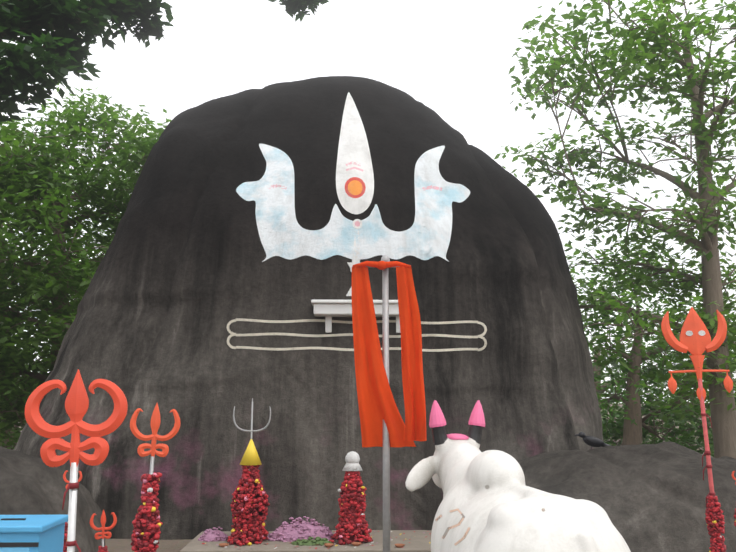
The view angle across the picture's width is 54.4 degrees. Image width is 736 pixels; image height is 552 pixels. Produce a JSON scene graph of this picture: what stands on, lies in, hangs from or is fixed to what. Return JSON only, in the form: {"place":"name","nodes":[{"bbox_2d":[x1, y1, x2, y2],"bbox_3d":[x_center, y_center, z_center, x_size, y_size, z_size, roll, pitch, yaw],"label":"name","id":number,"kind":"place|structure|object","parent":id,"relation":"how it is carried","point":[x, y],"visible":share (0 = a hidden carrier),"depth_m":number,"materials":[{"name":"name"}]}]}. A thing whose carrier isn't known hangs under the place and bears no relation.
{"place":"outdoors","nodes":[
{"label":"outdoors","id":0,"kind":"place"},
{"bbox_2d":[19,403,713,551],"bbox_3d":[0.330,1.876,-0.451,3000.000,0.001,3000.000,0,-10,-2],"label":"ground","id":1,"kind":"structure","parent":0,"point":[118,545],"depth_m":9.90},
{"bbox_2d":[0,515,67,551],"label":"donation box","id":2,"kind":"object","parent":1,"relation":"on","point":[31,533],"visible":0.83,"depth_m":5.35,"materials":[{"name":"blue metal"}]},
{"bbox_2d":[0,446,104,551],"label":"boulder","id":3,"kind":"object","parent":1,"relation":"on","point":[30,485],"visible":0.67,"depth_m":8.16,"materials":[{"name":"grey stone"}]},
{"bbox_2d":[0,133,142,448],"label":"tree","id":4,"kind":"object","parent":1,"relation":"on","point":[97,244],"visible":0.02,"depth_m":29.07,"materials":[{"name":"green plant"}]},
{"bbox_2d":[63,470,81,551],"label":"trident","id":5,"kind":"object","parent":1,"relation":"on","point":[66,523],"visible":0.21,"depth_m":7.02,"materials":[{"name":"metal"}]},
{"bbox_2d":[25,369,127,551],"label":"trident","id":6,"kind":"object","parent":1,"relation":"on","point":[76,403],"visible":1,"depth_m":4.28,"materials":[{"name":"orange metal"}]},
{"bbox_2d":[0,83,171,449],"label":"tree","id":7,"kind":"object","parent":1,"relation":"on","point":[53,281],"visible":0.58,"depth_m":19.88,"materials":[{"name":"green plant"}]},
{"bbox_2d":[90,510,116,551],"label":"trident","id":8,"kind":"object","parent":1,"relation":"on","point":[103,548],"visible":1,"depth_m":7.44,"materials":[{"name":"metal"}]},
{"bbox_2d":[130,403,179,551],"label":"garlanded trident","id":9,"kind":"object","parent":1,"relation":"on","point":[147,524],"visible":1,"depth_m":6.73,"materials":[{"name":"plant"}]},
{"bbox_2d":[0,0,328,123],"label":"tree branches","id":10,"kind":"object","parent":1,"relation":"on","point":[60,52],"visible":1,"depth_m":8.57,"materials":[{"name":"green plant"}]},
{"bbox_2d":[180,530,431,551],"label":"shrine platform","id":11,"kind":"structure","parent":1,"relation":"on","point":[419,540],"depth_m":9.18,"materials":[{"name":"stone"}]},
{"bbox_2d":[198,527,227,541],"bbox_3d":[-2.078,3.534,9.654,0.449,0.296,0.347,0,-10,-2],"label":"flower pile","id":12,"kind":"object","parent":11,"relation":"on","point":[209,535],"visible":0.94,"depth_m":9.56,"materials":[{"name":"pink plant"}]},
{"bbox_2d":[219,543,228,546],"bbox_3d":[-1.853,3.448,9.164,0.117,0.036,0.120,-7,-12,36],"label":"clay lamp","id":13,"kind":"object","parent":11,"relation":"on","point":[223,544],"visible":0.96,"depth_m":9.13,"materials":[{"name":"ceramic"}]},
{"bbox_2d":[227,398,270,545],"bbox_3d":[-1.582,2.595,9.611,0.556,1.882,0.509,3,-10,-16],"label":"garlanded trident","id":14,"kind":"object","parent":11,"relation":"on","point":[249,503],"visible":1,"depth_m":9.43,"materials":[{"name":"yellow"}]},
{"bbox_2d":[265,516,335,541],"bbox_3d":[-0.894,3.519,9.685,1.036,0.503,0.471,0,-10,-2],"label":"flower pile","id":15,"kind":"object","parent":11,"relation":"on","point":[300,528],"visible":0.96,"depth_m":9.59,"materials":[{"name":"pink plant"}]},
{"bbox_2d":[291,537,331,545],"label":"green offerings","id":16,"kind":"object","parent":11,"relation":"on","point":[312,541],"visible":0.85,"depth_m":9.28,"materials":[{"name":"green plant"}]},
{"bbox_2d":[202,531,430,548],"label":"scattered flower petals","id":17,"kind":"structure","parent":11,"relation":"on","point":[345,547],"depth_m":9.31,"materials":[{"name":"yellow"}]},
{"bbox_2d":[324,543,333,546],"bbox_3d":[-0.502,3.446,9.153,0.117,0.036,0.120,-7,-12,36],"label":"clay lamp","id":18,"kind":"object","parent":11,"relation":"on","point":[328,544],"visible":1,"depth_m":9.13,"materials":[{"name":"ceramic"}]},
{"bbox_2d":[329,471,372,544],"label":"flower garlands","id":19,"kind":"object","parent":11,"relation":"on","point":[351,526],"visible":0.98,"depth_m":9.46,"materials":[{"name":"red plant"}]},
{"bbox_2d":[343,451,361,470],"bbox_3d":[-0.210,2.500,9.684,0.280,0.250,0.280,0,-10,-2],"label":"finial","id":20,"kind":"object","parent":19,"relation":"on","point":[352,459],"visible":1,"depth_m":9.61,"materials":[{"name":"white stone"}]},
{"bbox_2d":[352,542,361,545],"bbox_3d":[-0.154,3.460,9.232,0.117,0.036,0.120,-7,-12,36],"label":"clay lamp","id":21,"kind":"object","parent":11,"relation":"on","point":[356,543],"visible":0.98,"depth_m":9.20,"materials":[{"name":"ceramic"}]},
{"bbox_2d":[395,543,404,547],"bbox_3d":[0.399,3.442,9.129,0.117,0.036,0.120,8,-13,-40],"label":"clay lamp","id":22,"kind":"object","parent":11,"relation":"on","point":[399,545],"visible":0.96,"depth_m":9.10,"materials":[{"name":"ceramic"}]},
{"bbox_2d":[14,76,603,539],"bbox_3d":[-1.330,2.063,14.542,11.422,13.502,8.417,0,-10,-2],"label":"boulder","id":23,"kind":"object","parent":1,"relation":"on","point":[252,224],"visible":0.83,"depth_m":11.51,"materials":[{"name":"stone"}]},
{"bbox_2d":[311,300,399,332],"bbox_3d":[-0.066,0.666,11.258,1.620,0.475,0.820,0,-10,-2],"label":"shelf","id":24,"kind":"object","parent":23,"relation":"on","point":[328,310],"visible":0.5,"depth_m":10.94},
{"bbox_2d":[366,255,399,551],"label":"flag pole","id":25,"kind":"object","parent":1,"relation":"on","point":[386,437],"visible":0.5,"depth_m":5.92,"materials":[{"name":"grey metal"}]},
{"bbox_2d":[352,261,426,446],"bbox_3d":[0.175,0.640,6.022,0.631,1.564,0.241,0,-10,-2],"label":"orange cloth","id":26,"kind":"object","parent":25,"relation":"hanging from","point":[376,403],"visible":1,"depth_m":5.99,"materials":[{"name":"orange fabric"}]},
{"bbox_2d":[405,400,630,551],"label":"bull statue","id":27,"kind":"object","parent":1,"relation":"on","point":[491,501],"visible":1,"depth_m":4.51,"materials":[{"name":"white stone"}]},
{"bbox_2d":[494,0,735,458],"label":"tall tree","id":28,"kind":"object","parent":1,"relation":"on","point":[708,198],"visible":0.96,"depth_m":14.62,"materials":[{"name":"green plant"}]},
{"bbox_2d":[517,441,735,551],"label":"boulder","id":29,"kind":"object","parent":1,"relation":"on","point":[649,497],"visible":0.71,"depth_m":8.03,"materials":[{"name":"grey stone"}]},
{"bbox_2d":[574,432,610,448],"bbox_3d":[3.070,2.232,9.704,0.540,0.233,0.144,-2,-10,9],"label":"crow","id":30,"kind":"object","parent":29,"relation":"on","point":[592,441],"visible":1,"depth_m":9.66,"materials":[{"name":"black"}]},
{"bbox_2d":[571,234,735,457],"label":"tree","id":31,"kind":"object","parent":1,"relation":"on","point":[630,424],"visible":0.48,"depth_m":23.75,"materials":[{"name":"green plant"}]},
{"bbox_2d":[584,323,734,446],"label":"bush","id":32,"kind":"object","parent":1,"relation":"on","point":[624,379],"visible":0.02,"depth_m":33.80,"materials":[{"name":"green plant"}]},
{"bbox_2d":[661,307,732,551],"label":"trident","id":33,"kind":"object","parent":1,"relation":"on","point":[696,342],"visible":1,"depth_m":6.97,"materials":[{"name":"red metal"}]},
{"bbox_2d":[720,456,733,458],"bbox_3d":[6.657,3.867,11.080,4.359,2.159,3.392,0,-10,-2],"label":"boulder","id":34,"kind":"object","parent":1,"relation":"on","point":[724,457],"visible":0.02,"depth_m":11.62,"materials":[{"name":"grey stone"}]},
{"bbox_2d":[732,471,735,526],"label":"trident","id":35,"kind":"object","parent":1,"relation":"on","point":[733,477],"visible":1,"depth_m":7.12,"materials":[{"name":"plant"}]},
{"bbox_2d":[0,0,735,402],"label":"sky","id":36,"kind":"structure","parent":0,"point":[454,58],"materials":[{"name":"white"}]}
]}

